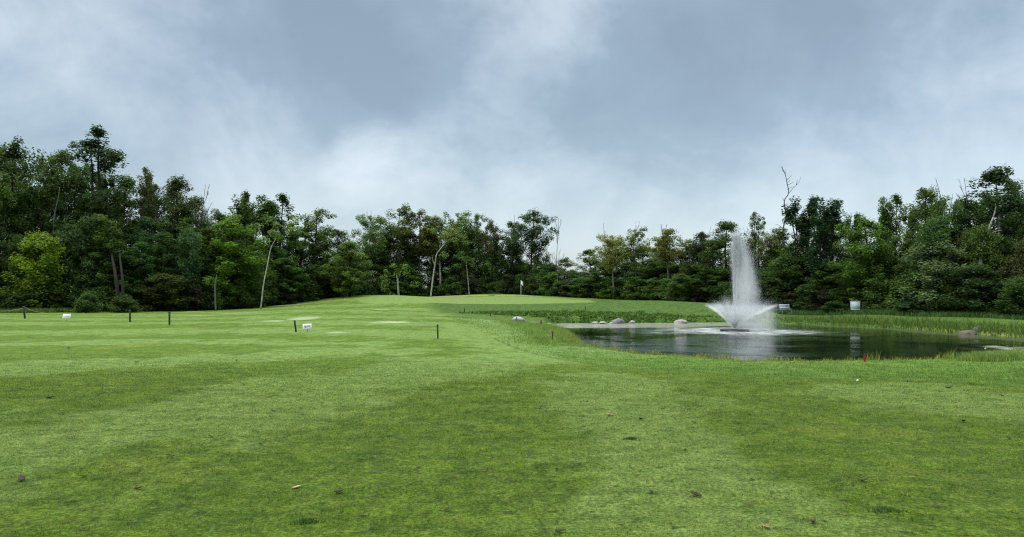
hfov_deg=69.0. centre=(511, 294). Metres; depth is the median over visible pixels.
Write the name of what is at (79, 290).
shrub
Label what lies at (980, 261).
birch tree
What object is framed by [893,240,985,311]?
tree
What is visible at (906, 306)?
shrub
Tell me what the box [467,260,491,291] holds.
tree
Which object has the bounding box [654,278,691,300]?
shrub
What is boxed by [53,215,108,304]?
tree
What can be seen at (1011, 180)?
tree
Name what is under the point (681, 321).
boulder
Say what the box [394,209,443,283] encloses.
tree
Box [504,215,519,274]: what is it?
dead tree
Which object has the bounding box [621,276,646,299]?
shrub
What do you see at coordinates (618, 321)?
boulder
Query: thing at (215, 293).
birch tree
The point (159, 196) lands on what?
tree
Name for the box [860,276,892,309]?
shrub
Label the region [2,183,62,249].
tree
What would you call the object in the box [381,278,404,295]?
shrub
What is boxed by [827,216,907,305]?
tree
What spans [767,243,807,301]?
tree
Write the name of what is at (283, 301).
shrub
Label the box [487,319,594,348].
tufted grass
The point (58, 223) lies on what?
tree
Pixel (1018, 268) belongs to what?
tree
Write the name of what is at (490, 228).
tree
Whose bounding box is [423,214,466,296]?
birch tree
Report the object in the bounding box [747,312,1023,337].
reeds
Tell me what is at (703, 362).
rough grass
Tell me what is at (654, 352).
shore grass
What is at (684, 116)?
sky
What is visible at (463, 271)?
tree
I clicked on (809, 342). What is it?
pond water
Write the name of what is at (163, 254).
tree
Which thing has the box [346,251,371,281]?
tree
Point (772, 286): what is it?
shrub
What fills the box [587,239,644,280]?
tree
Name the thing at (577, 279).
tree
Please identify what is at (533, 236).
tree
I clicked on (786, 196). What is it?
dead tree
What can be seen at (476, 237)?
tree
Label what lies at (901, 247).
tree
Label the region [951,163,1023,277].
tree
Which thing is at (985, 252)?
tree
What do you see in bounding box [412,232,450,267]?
tree
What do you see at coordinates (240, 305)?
shrub
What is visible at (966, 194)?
dead tree
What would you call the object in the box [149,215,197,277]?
tree
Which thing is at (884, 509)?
grass clump
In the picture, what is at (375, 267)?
tree
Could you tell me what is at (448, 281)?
shrub
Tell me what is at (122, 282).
birch tree
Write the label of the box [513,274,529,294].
shrub
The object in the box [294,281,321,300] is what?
shrub
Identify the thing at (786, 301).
shrub
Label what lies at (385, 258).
tree
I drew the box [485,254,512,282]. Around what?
tree
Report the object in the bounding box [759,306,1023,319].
wood edge grass
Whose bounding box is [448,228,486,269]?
tree
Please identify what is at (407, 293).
shrub
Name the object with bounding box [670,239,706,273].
tree
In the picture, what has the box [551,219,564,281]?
dead tree
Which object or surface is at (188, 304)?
shrub
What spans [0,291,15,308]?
shrub
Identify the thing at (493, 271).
tree
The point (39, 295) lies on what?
shrub
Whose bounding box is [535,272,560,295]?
shrub
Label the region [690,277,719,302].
shrub
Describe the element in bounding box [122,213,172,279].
tree
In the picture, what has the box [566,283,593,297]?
shrub
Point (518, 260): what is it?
tree
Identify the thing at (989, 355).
corner grass
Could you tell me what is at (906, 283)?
shrub
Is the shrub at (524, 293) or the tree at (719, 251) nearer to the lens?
the tree at (719, 251)
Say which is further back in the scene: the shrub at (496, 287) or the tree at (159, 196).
the shrub at (496, 287)
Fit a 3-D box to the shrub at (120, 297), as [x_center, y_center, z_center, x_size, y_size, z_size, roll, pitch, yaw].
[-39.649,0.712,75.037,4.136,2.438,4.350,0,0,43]
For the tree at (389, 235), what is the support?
on the ground at (351, 328)
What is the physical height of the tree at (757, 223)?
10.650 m
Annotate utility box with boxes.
[850,301,859,309]
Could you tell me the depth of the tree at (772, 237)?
80.95 m
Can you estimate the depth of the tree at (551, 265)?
111.00 m
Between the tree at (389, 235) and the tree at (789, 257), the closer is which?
the tree at (789, 257)
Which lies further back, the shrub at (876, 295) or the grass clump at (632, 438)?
the shrub at (876, 295)
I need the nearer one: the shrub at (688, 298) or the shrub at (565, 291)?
the shrub at (688, 298)
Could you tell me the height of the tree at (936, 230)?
8.726 m
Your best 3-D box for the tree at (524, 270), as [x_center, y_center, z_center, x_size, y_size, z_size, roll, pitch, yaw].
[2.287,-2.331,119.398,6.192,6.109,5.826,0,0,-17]
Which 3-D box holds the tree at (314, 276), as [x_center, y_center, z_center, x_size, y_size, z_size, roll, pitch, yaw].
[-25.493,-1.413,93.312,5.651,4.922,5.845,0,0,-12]
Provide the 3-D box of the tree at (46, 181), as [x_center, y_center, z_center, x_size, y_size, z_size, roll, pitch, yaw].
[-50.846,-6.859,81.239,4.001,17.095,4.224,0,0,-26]
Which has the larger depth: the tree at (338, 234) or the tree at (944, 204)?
the tree at (338, 234)
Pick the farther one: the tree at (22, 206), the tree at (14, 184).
the tree at (14, 184)
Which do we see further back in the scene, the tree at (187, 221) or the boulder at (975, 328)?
the tree at (187, 221)
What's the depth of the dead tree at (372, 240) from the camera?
113.62 m
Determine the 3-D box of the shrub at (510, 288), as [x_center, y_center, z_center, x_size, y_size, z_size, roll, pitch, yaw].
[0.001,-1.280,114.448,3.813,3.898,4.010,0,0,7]
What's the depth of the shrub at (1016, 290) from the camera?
55.12 m
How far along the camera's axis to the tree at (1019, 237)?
61.71 m
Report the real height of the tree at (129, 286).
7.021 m
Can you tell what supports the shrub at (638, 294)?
on the ground at (351, 328)
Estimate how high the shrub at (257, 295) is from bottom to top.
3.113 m
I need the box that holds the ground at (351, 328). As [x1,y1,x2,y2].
[0,294,1023,536]
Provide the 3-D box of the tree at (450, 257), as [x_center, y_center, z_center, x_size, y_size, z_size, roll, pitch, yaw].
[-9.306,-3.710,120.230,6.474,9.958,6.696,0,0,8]
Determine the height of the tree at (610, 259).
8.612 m
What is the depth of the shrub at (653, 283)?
88.50 m
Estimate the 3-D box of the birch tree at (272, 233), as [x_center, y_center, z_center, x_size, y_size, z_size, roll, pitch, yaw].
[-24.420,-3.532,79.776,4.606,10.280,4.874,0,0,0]
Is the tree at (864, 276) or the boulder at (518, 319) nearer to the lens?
the boulder at (518, 319)
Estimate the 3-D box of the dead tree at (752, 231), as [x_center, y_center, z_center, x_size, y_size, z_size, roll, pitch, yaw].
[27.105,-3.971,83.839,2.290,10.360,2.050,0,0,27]
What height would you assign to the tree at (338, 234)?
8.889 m
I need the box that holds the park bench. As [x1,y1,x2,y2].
[779,304,790,313]
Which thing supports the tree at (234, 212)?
on the ground at (351, 328)
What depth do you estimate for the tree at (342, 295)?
97.63 m
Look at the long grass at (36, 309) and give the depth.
68.78 m
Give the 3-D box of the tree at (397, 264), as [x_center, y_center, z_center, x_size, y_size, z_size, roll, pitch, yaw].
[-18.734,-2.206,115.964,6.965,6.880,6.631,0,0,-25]
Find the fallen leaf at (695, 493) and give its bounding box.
[690,490,701,495]
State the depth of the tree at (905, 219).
76.05 m
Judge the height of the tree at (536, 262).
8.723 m
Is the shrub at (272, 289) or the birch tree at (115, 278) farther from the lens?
the shrub at (272, 289)
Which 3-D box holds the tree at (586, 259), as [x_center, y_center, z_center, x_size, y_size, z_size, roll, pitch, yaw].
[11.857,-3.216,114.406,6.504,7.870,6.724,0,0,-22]
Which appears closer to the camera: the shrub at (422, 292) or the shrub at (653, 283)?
the shrub at (653, 283)
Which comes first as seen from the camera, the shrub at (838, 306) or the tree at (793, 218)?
the shrub at (838, 306)
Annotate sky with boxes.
[0,0,1023,290]
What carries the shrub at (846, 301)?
on the ground at (351, 328)
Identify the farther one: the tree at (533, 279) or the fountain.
the tree at (533, 279)
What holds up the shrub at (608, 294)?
on the ground at (351, 328)
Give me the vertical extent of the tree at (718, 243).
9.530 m
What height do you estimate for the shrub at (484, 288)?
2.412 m
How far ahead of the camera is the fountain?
46.12 m
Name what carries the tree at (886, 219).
on the ground at (351, 328)
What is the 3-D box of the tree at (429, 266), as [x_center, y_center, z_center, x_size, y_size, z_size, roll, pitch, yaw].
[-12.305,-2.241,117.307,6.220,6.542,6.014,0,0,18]
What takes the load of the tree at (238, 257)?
on the ground at (351, 328)
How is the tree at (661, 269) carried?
on the ground at (351, 328)
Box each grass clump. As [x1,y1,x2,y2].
[288,516,327,524]
[623,437,636,439]
[868,503,912,512]
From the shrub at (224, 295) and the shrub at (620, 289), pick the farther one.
the shrub at (620, 289)
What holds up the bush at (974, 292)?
on the ground at (351, 328)
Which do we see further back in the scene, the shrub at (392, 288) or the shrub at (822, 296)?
the shrub at (392, 288)
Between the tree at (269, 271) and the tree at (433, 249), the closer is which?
the tree at (269, 271)
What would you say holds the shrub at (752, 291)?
on the ground at (351, 328)
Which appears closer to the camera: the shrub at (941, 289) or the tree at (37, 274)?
the shrub at (941, 289)
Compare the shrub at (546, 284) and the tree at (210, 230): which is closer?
the tree at (210, 230)
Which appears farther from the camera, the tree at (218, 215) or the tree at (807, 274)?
the tree at (218, 215)
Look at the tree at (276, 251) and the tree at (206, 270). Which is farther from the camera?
the tree at (276, 251)
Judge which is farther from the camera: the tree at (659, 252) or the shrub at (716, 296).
the tree at (659, 252)
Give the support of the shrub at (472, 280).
on the ground at (351, 328)
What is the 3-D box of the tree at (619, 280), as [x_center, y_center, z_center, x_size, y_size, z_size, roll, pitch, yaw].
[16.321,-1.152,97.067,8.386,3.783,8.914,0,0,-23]
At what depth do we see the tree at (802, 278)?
76.11 m
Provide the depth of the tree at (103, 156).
79.14 m
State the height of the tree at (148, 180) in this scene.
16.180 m
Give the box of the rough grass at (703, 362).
[443,316,1023,386]
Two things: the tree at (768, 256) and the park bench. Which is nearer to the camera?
the park bench
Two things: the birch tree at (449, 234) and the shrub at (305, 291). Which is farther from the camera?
the birch tree at (449, 234)
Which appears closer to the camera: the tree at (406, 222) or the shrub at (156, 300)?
the shrub at (156, 300)
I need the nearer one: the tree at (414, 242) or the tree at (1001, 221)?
the tree at (1001, 221)
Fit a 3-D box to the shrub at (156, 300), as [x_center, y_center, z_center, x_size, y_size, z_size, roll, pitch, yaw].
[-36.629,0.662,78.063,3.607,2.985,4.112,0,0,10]
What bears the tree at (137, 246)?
on the ground at (351, 328)
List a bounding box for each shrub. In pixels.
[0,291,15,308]
[0,291,46,309]
[28,279,75,308]
[34,294,47,307]
[46,289,79,309]
[61,283,95,306]
[70,290,102,312]
[89,286,115,309]
[103,290,144,310]
[106,293,142,312]
[140,290,176,309]
[176,291,200,308]
[181,278,212,309]
[200,278,227,309]
[216,285,254,308]
[223,293,263,308]
[250,289,269,306]
[261,279,279,305]
[270,285,287,304]
[276,287,298,303]
[293,282,307,301]
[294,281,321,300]
[316,281,332,298]
[327,282,347,297]
[352,281,372,295]
[363,281,380,294]
[374,277,389,294]
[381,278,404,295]
[397,278,409,294]
[402,283,419,295]
[409,286,429,296]
[428,286,451,295]
[440,275,461,295]
[450,282,471,294]
[459,274,485,294]
[470,283,494,293]
[485,281,506,293]
[500,273,519,293]
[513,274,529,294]
[521,284,536,294]
[524,283,544,295]
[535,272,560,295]
[545,280,571,296]
[556,279,577,296]
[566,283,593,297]
[579,274,599,297]
[589,285,605,298]
[594,280,619,298]
[611,282,626,299]
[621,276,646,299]
[627,283,653,299]
[641,279,666,300]
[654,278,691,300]
[676,284,697,301]
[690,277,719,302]
[706,281,733,303]
[721,278,755,305]
[736,277,764,306]
[748,276,791,307]
[771,291,805,308]
[789,287,821,310]
[805,286,831,311]
[818,300,851,312]
[827,288,847,305]
[835,290,866,309]
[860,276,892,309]
[868,280,898,304]
[884,273,926,309]
[889,300,929,313]
[929,278,966,310]
[930,271,978,307]
[975,275,1011,308]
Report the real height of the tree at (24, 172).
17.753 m
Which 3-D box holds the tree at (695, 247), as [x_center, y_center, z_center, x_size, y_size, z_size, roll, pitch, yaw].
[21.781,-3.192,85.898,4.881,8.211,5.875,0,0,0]
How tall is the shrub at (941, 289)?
3.072 m
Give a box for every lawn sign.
[62,314,70,317]
[303,323,311,331]
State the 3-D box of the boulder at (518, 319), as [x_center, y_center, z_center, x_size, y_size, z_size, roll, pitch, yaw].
[0.452,1.799,51.470,1.017,0.573,0.731,0,0,-42]
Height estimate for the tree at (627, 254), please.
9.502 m
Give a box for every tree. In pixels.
[0,135,55,268]
[0,147,33,253]
[0,170,18,289]
[0,185,40,279]
[0,230,7,287]
[0,230,73,308]
[0,232,30,306]
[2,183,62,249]
[14,235,50,297]
[28,230,82,298]
[32,155,55,227]
[36,148,88,264]
[41,199,73,265]
[45,233,114,290]
[46,124,138,268]
[52,187,59,235]
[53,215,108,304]
[62,193,97,283]
[63,162,90,218]
[68,213,136,295]
[80,244,150,302]
[83,162,116,231]
[86,198,123,268]
[107,170,157,250]
[110,217,137,280]
[110,248,119,311]
[114,251,149,293]
[119,245,124,306]
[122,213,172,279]
[124,241,162,305]
[131,166,165,262]
[132,181,162,254]
[132,231,192,301]
[142,174,206,271]
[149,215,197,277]
[153,191,194,246]
[169,226,205,309]
[174,227,210,283]
[185,227,235,300]
[188,195,212,275]
[190,214,270,308]
[192,208,228,274]
[195,184,212,234]
[195,232,235,298]
[214,275,216,310]
[221,225,253,258]
[221,238,251,295]
[225,255,271,307]
[226,206,265,251]
[231,191,258,255]
[246,243,274,276]
[248,250,278,304]
[254,192,297,286]
[255,204,287,253]
[258,212,301,308]
[259,245,299,289]
[266,257,312,299]
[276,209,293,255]
[282,226,314,267]
[285,207,337,262]
[286,242,319,285]
[295,265,329,300]
[301,232,333,280]
[309,229,359,297]
[309,255,338,284]
[310,260,352,296]
[318,241,376,296]
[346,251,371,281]
[351,214,392,282]
[354,241,379,267]
[358,253,391,286]
[367,217,382,272]
[369,249,398,290]
[371,224,406,262]
[372,203,416,263]
[380,262,419,294]
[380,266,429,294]
[386,258,409,292]
[393,234,427,266]
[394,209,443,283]
[403,246,425,286]
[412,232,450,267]
[415,260,447,295]
[419,214,457,285]
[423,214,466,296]
[425,264,456,285]
[438,241,463,282]
[442,211,482,278]
[443,249,490,294]
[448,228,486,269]
[449,251,484,288]
[463,213,489,263]
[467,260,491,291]
[477,238,512,291]
[479,219,500,283]
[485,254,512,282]
[498,221,524,273]
[500,249,525,283]
[501,264,529,287]
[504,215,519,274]
[506,208,558,283]
[512,262,537,285]
[520,245,550,286]
[526,266,564,284]
[529,262,565,287]
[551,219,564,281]
[555,257,583,277]
[555,271,585,296]
[562,277,596,296]
[569,249,602,277]
[585,262,630,298]
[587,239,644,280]
[591,234,632,299]
[600,272,648,296]
[614,227,650,276]
[614,245,656,277]
[615,264,654,283]
[627,258,672,285]
[628,261,677,300]
[642,228,691,291]
[645,235,679,300]
[660,262,686,278]
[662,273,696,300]
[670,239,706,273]
[671,262,704,287]
[678,231,721,284]
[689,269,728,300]
[692,219,762,286]
[695,240,731,274]
[710,263,754,291]
[729,237,762,267]
[732,268,763,298]
[744,214,760,255]
[746,212,767,275]
[750,227,788,269]
[753,245,785,279]
[753,267,790,296]
[756,235,789,265]
[757,253,820,297]
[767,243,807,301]
[771,194,822,295]
[776,167,800,246]
[783,256,820,292]
[789,259,827,293]
[791,213,816,257]
[797,265,852,305]
[800,197,850,294]
[813,213,839,272]
[818,231,854,286]
[820,258,862,297]
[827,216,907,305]
[834,232,875,258]
[835,212,865,287]
[840,254,890,294]
[871,255,904,296]
[875,192,910,258]
[875,225,897,259]
[884,215,962,309]
[887,237,918,272]
[887,259,915,285]
[889,187,948,273]
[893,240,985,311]
[900,201,924,243]
[909,195,972,241]
[936,180,959,238]
[946,195,1004,261]
[946,199,974,229]
[946,226,966,265]
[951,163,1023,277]
[952,228,976,267]
[958,178,974,223]
[959,222,1007,281]
[975,197,990,223]
[978,203,1000,273]
[982,202,1022,274]
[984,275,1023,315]
[986,234,1020,280]
[997,237,1023,309]
[1000,178,1023,251]
[1004,205,1023,275]
[1013,232,1023,257]
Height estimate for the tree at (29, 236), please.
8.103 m
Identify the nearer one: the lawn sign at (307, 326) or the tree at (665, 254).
the lawn sign at (307, 326)
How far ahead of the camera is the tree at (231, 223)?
81.89 m
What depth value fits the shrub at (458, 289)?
114.39 m
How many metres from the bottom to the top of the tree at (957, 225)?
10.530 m
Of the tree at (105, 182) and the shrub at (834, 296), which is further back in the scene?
the tree at (105, 182)
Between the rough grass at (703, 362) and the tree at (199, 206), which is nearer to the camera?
the rough grass at (703, 362)
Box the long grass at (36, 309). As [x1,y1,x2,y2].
[0,306,236,312]
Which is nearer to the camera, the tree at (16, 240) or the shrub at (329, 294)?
the tree at (16, 240)
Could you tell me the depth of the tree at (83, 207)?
78.94 m
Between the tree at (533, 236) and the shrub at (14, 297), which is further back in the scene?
the tree at (533, 236)
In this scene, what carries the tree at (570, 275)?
on the ground at (351, 328)
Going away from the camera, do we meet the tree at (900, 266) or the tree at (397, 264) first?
the tree at (900, 266)
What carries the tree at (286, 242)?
on the ground at (351, 328)
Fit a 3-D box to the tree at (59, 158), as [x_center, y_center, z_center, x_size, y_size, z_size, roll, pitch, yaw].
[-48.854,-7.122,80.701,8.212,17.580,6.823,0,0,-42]
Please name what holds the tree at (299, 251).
on the ground at (351, 328)
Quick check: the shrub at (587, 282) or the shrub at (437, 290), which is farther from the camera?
the shrub at (437, 290)
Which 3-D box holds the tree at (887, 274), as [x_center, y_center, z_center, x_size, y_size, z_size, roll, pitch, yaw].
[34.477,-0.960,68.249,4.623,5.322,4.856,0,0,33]
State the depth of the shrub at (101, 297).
73.33 m
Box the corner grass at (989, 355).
[936,348,1023,361]
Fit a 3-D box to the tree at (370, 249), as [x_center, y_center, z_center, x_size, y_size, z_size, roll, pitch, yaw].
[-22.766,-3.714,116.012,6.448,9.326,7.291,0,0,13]
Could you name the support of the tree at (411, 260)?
on the ground at (351, 328)
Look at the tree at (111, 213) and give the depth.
81.23 m
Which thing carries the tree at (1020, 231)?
on the ground at (351, 328)
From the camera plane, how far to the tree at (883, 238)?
78.23 m
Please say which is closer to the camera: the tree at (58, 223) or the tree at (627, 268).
the tree at (58, 223)
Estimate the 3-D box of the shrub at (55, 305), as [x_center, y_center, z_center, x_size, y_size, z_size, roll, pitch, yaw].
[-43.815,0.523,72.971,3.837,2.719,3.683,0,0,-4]
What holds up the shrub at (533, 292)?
on the ground at (351, 328)
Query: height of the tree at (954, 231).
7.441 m
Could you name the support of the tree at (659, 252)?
on the ground at (351, 328)
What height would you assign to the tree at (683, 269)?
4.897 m
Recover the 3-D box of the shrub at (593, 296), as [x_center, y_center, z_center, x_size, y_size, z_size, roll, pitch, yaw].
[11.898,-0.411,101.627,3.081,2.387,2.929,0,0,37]
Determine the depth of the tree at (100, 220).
74.86 m
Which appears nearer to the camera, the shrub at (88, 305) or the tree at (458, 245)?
the shrub at (88, 305)
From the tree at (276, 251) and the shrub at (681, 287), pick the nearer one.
the shrub at (681, 287)
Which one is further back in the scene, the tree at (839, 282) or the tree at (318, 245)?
the tree at (318, 245)
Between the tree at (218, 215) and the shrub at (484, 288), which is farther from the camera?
the shrub at (484, 288)
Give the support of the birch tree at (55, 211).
on the ground at (351, 328)
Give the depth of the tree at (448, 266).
119.06 m
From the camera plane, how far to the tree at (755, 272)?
79.31 m
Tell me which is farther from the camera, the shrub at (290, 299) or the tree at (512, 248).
the tree at (512, 248)
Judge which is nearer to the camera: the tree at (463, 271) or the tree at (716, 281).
the tree at (716, 281)
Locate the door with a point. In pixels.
(854, 305)
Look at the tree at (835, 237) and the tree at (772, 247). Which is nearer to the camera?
the tree at (835, 237)
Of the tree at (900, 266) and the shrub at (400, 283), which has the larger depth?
the shrub at (400, 283)
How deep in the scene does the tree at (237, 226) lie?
86.55 m
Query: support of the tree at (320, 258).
on the ground at (351, 328)
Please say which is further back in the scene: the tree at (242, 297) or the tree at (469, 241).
the tree at (469, 241)
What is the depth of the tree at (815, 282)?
72.32 m
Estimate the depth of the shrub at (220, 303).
80.19 m
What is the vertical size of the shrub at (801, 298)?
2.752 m
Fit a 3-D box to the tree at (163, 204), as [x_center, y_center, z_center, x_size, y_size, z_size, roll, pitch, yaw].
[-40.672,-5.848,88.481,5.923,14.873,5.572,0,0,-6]
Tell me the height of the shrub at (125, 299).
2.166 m
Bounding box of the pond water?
[556,322,1023,360]
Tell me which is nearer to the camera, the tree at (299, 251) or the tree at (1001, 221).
the tree at (1001, 221)
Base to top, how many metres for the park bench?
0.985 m
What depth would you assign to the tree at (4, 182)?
72.00 m
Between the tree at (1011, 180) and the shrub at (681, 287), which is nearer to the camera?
the tree at (1011, 180)
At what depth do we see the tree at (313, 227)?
97.08 m
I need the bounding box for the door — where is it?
[851,302,859,308]
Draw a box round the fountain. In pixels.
[708,227,795,331]
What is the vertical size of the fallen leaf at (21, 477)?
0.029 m
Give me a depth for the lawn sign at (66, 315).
47.00 m
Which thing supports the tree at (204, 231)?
on the ground at (351, 328)
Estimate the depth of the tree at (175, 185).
83.88 m
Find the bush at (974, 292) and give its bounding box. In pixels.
[931,264,1015,312]
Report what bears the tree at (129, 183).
on the ground at (351, 328)
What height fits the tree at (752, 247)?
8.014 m
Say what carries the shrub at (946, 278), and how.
on the ground at (351, 328)
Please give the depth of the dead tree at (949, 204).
65.46 m
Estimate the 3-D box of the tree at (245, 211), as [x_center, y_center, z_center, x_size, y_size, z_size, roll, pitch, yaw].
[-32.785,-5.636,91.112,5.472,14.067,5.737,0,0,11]
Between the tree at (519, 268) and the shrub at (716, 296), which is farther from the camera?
the tree at (519, 268)
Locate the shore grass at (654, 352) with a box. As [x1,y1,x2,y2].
[559,325,1023,361]
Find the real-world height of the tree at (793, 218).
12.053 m
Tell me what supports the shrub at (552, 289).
on the ground at (351, 328)
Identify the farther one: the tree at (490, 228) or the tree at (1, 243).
the tree at (490, 228)
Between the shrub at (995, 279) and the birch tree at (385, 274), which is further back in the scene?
the birch tree at (385, 274)
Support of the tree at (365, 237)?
on the ground at (351, 328)
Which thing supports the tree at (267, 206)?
on the ground at (351, 328)
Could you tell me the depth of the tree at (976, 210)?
65.41 m
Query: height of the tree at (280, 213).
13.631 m
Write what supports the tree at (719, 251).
on the ground at (351, 328)
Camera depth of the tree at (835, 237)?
75.69 m
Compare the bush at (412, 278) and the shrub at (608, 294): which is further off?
the bush at (412, 278)
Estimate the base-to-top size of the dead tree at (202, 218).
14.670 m
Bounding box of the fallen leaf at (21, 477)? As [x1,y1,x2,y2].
[18,475,25,479]
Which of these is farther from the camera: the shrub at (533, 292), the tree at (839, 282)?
the shrub at (533, 292)
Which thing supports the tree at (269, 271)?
on the ground at (351, 328)
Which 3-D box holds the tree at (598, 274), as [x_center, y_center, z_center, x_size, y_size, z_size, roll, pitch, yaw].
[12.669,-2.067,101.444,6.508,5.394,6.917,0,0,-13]
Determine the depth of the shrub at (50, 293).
71.71 m
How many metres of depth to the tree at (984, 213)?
69.50 m
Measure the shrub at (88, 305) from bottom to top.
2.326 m
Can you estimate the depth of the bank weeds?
59.95 m
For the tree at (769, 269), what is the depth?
78.42 m
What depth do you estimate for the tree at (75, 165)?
83.72 m
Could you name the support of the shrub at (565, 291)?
on the ground at (351, 328)
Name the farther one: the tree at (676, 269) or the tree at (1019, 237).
the tree at (676, 269)
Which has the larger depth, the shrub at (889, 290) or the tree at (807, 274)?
the tree at (807, 274)
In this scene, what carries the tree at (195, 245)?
on the ground at (351, 328)
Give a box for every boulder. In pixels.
[512,316,525,321]
[611,318,625,323]
[674,319,687,323]
[957,330,976,334]
[972,326,982,331]
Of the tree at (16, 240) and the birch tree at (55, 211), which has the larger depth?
the birch tree at (55, 211)
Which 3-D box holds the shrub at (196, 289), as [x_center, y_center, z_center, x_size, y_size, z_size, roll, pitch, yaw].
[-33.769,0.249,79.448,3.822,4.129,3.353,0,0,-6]
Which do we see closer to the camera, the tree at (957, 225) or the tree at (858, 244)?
the tree at (957, 225)
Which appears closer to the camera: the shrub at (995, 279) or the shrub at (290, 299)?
the shrub at (995, 279)
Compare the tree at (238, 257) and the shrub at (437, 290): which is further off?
the shrub at (437, 290)
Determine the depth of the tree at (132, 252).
78.25 m
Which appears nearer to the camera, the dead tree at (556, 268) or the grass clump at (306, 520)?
the grass clump at (306, 520)
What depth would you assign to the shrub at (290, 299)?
88.08 m
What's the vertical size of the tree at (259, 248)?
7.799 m
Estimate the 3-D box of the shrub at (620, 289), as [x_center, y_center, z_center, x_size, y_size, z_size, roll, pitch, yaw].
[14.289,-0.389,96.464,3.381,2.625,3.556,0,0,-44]
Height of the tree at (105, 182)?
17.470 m
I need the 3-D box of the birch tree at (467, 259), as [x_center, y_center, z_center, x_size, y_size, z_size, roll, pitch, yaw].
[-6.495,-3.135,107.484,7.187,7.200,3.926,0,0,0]
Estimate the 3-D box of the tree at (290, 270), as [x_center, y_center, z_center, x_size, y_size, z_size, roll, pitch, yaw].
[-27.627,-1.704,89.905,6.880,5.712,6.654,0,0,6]
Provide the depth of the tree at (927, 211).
67.72 m
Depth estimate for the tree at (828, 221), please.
73.57 m
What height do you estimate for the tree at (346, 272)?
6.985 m
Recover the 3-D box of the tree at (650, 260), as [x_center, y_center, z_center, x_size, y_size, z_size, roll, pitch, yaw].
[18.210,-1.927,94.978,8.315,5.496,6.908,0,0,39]
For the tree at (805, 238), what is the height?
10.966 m
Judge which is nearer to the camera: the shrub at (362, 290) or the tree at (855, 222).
the tree at (855, 222)
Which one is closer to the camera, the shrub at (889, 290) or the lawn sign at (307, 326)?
the lawn sign at (307, 326)
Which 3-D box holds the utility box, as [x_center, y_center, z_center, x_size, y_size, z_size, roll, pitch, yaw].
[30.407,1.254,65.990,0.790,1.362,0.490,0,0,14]
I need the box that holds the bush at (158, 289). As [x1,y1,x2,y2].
[133,272,194,310]
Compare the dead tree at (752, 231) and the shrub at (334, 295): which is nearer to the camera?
the dead tree at (752, 231)
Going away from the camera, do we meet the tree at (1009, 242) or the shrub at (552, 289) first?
the tree at (1009, 242)
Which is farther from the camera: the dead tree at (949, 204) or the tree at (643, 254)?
the tree at (643, 254)
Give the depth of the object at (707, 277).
82.58 m
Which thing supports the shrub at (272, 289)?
on the ground at (351, 328)
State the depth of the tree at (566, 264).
117.38 m
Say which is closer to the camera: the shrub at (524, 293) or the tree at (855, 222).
the tree at (855, 222)
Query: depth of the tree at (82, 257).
75.30 m
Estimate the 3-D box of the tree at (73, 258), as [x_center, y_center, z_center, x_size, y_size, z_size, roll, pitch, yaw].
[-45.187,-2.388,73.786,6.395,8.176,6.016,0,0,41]
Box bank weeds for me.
[458,309,727,323]
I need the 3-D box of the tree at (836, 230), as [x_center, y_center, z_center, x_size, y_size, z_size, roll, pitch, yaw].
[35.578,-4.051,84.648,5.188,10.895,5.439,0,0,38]
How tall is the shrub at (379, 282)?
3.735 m
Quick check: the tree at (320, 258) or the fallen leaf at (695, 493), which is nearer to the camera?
the fallen leaf at (695, 493)
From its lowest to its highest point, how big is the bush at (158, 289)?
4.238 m
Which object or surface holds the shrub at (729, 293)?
on the ground at (351, 328)
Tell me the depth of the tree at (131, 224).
80.62 m
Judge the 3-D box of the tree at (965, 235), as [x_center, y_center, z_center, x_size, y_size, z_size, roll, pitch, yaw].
[37.939,-1.922,62.736,3.322,7.378,3.211,0,0,-37]
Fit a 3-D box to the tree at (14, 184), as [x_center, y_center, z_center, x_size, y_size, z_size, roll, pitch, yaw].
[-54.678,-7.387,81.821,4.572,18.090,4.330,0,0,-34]
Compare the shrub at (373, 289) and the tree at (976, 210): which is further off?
the shrub at (373, 289)
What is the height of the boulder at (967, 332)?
0.472 m

